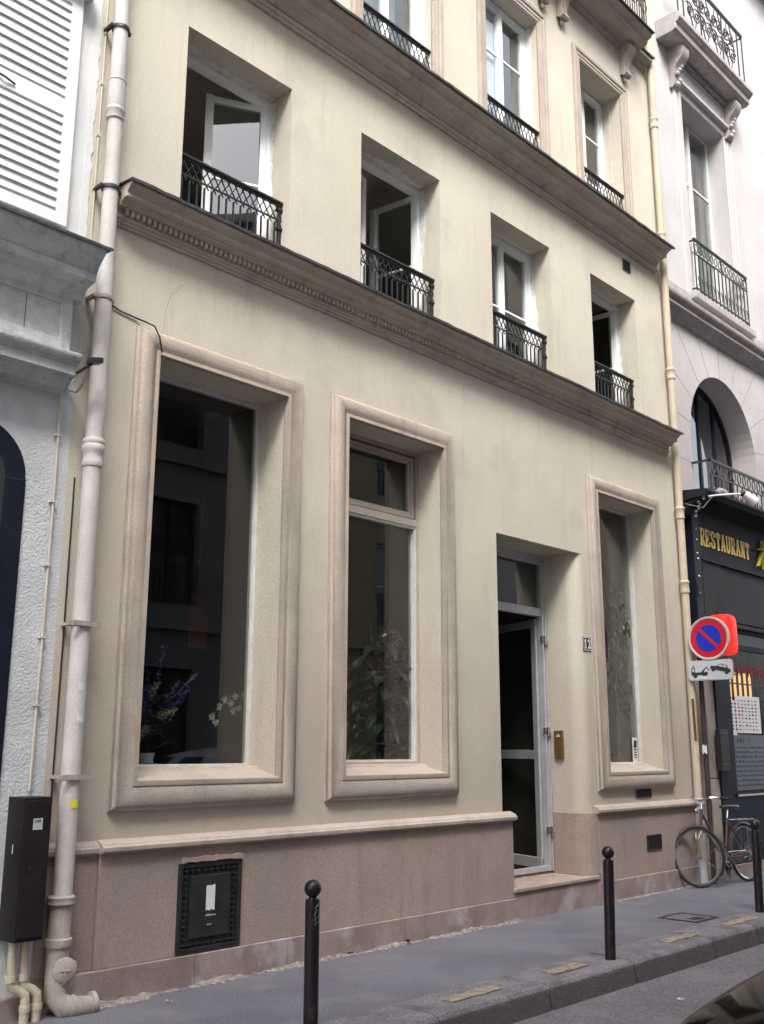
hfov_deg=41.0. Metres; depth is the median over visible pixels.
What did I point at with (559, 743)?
door intercom
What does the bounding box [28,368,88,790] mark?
thin conduit
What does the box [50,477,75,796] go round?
joint cable
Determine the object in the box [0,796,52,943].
meter box
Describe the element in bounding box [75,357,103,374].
spotlight
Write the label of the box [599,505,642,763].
window
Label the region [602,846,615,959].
bollard
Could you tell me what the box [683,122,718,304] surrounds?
window
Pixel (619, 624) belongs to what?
ficus
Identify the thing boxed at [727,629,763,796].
window
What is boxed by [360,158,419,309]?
window
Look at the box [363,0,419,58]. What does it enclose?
window
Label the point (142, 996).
mortar strip
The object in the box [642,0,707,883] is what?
drainpipe
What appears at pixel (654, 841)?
wall vent
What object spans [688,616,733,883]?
parking sign
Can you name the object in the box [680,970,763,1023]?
parked car
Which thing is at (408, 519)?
window
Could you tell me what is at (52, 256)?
neighbour house
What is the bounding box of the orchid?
[208,690,243,762]
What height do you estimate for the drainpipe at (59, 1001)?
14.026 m
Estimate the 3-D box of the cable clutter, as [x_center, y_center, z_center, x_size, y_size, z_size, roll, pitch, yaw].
[4.056,-0.084,13.057,0.349,0.305,0.113,-3,-13,13]
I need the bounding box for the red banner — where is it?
[187,402,207,648]
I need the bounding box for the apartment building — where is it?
[29,0,700,1013]
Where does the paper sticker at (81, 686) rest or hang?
attached to the drainpipe at (59, 1001)
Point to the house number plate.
(587, 644)
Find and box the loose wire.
[112,305,162,352]
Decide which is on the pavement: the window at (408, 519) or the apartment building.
the apartment building
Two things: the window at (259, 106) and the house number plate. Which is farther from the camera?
the house number plate
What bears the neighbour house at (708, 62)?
on the pavement
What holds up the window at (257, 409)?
in the apartment building
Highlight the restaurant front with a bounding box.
[682,488,763,879]
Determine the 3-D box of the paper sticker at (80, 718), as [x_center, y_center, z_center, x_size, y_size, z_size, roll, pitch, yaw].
[-1.892,1.294,6.404,0.009,0.064,0.052,-12,-18,42]
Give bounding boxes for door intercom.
[554,730,563,757]
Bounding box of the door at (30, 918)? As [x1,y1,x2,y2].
[16,799,51,939]
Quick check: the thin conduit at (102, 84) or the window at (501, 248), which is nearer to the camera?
the thin conduit at (102, 84)
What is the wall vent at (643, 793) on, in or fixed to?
attached to the apartment building
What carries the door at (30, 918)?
in the meter box at (23, 892)
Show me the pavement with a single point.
(352, 985)
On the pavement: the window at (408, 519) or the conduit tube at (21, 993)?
the conduit tube at (21, 993)
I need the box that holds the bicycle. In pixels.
[675,795,762,887]
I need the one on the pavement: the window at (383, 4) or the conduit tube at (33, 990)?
the conduit tube at (33, 990)
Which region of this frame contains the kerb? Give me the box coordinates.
[319,910,763,1023]
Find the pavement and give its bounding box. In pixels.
[6,872,763,1023]
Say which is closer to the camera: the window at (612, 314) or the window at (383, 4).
the window at (383, 4)
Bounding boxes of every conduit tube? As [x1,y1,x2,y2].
[4,943,30,1023]
[17,941,41,1021]
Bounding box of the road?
[513,944,763,1023]
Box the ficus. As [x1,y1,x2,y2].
[606,583,632,761]
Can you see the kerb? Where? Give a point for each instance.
(521, 996)
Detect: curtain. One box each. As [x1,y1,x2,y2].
[363,0,394,42]
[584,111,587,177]
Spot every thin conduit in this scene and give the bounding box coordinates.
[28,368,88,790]
[90,0,108,239]
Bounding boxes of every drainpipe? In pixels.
[43,0,131,1017]
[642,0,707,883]
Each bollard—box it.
[303,879,320,1023]
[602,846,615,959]
[750,819,763,912]
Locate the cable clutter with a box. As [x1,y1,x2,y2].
[685,496,712,517]
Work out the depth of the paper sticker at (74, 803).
6.28 m
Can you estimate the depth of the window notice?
12.05 m
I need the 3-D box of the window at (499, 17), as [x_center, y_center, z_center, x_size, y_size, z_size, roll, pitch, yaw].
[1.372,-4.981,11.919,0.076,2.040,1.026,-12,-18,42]
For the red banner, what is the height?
2.230 m
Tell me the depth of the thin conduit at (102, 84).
7.38 m
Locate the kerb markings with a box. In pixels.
[439,916,759,1002]
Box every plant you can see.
[346,613,411,759]
[391,744,407,758]
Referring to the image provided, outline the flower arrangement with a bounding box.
[139,646,197,762]
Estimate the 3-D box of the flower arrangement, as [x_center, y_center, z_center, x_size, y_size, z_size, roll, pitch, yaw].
[-1.707,1.523,7.667,0.310,1.037,0.659,-6,-15,26]
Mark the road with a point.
(657, 1001)
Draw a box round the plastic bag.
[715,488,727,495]
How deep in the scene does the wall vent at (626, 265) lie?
13.14 m
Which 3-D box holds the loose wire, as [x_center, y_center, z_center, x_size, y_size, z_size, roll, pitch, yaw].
[-1.762,-1.311,7.315,0.426,0.268,0.059,9,-16,-33]
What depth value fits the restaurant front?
13.55 m
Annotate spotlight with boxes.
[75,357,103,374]
[708,490,758,505]
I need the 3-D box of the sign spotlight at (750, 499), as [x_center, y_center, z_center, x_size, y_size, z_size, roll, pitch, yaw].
[4.504,-0.189,13.074,0.668,0.205,0.140,3,-13,-13]
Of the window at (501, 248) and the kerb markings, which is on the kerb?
the kerb markings
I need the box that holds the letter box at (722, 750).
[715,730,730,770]
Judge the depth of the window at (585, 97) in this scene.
13.72 m
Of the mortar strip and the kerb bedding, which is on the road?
the kerb bedding
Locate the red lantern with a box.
[697,583,737,655]
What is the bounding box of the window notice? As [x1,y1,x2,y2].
[632,738,637,761]
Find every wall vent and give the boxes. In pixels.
[622,258,630,273]
[635,788,651,797]
[646,834,661,849]
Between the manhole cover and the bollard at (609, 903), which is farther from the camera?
the manhole cover
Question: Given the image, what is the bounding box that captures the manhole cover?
[657,912,717,922]
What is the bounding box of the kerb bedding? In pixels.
[436,927,756,1023]
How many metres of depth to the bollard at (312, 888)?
5.59 m
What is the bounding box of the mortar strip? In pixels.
[99,885,692,1009]
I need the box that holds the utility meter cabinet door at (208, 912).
[174,852,243,954]
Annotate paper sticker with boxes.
[70,798,77,808]
[76,713,83,723]
[79,681,84,690]
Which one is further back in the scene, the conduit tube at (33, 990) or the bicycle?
the bicycle
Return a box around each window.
[138,375,260,766]
[187,56,271,237]
[346,433,419,763]
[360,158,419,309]
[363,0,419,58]
[485,0,528,140]
[491,235,532,361]
[581,88,605,195]
[591,294,619,402]
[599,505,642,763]
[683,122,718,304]
[693,387,734,497]
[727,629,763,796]
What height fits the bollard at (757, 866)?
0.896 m
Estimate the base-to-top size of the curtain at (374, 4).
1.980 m
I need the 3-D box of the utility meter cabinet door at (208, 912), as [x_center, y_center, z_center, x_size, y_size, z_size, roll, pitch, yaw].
[-1.179,2.674,7.009,0.029,0.618,0.540,-12,-18,42]
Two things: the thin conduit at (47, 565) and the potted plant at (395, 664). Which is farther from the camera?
the potted plant at (395, 664)
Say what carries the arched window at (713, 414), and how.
in the neighbour house at (708, 62)
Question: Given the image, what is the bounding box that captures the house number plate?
[583,637,591,650]
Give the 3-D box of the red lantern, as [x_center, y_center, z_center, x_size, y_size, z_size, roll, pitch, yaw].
[4.274,1.357,12.962,0.380,0.922,0.320,-12,-18,42]
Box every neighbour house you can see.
[0,0,113,1023]
[649,0,763,734]
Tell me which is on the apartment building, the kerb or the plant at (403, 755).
the plant at (403, 755)

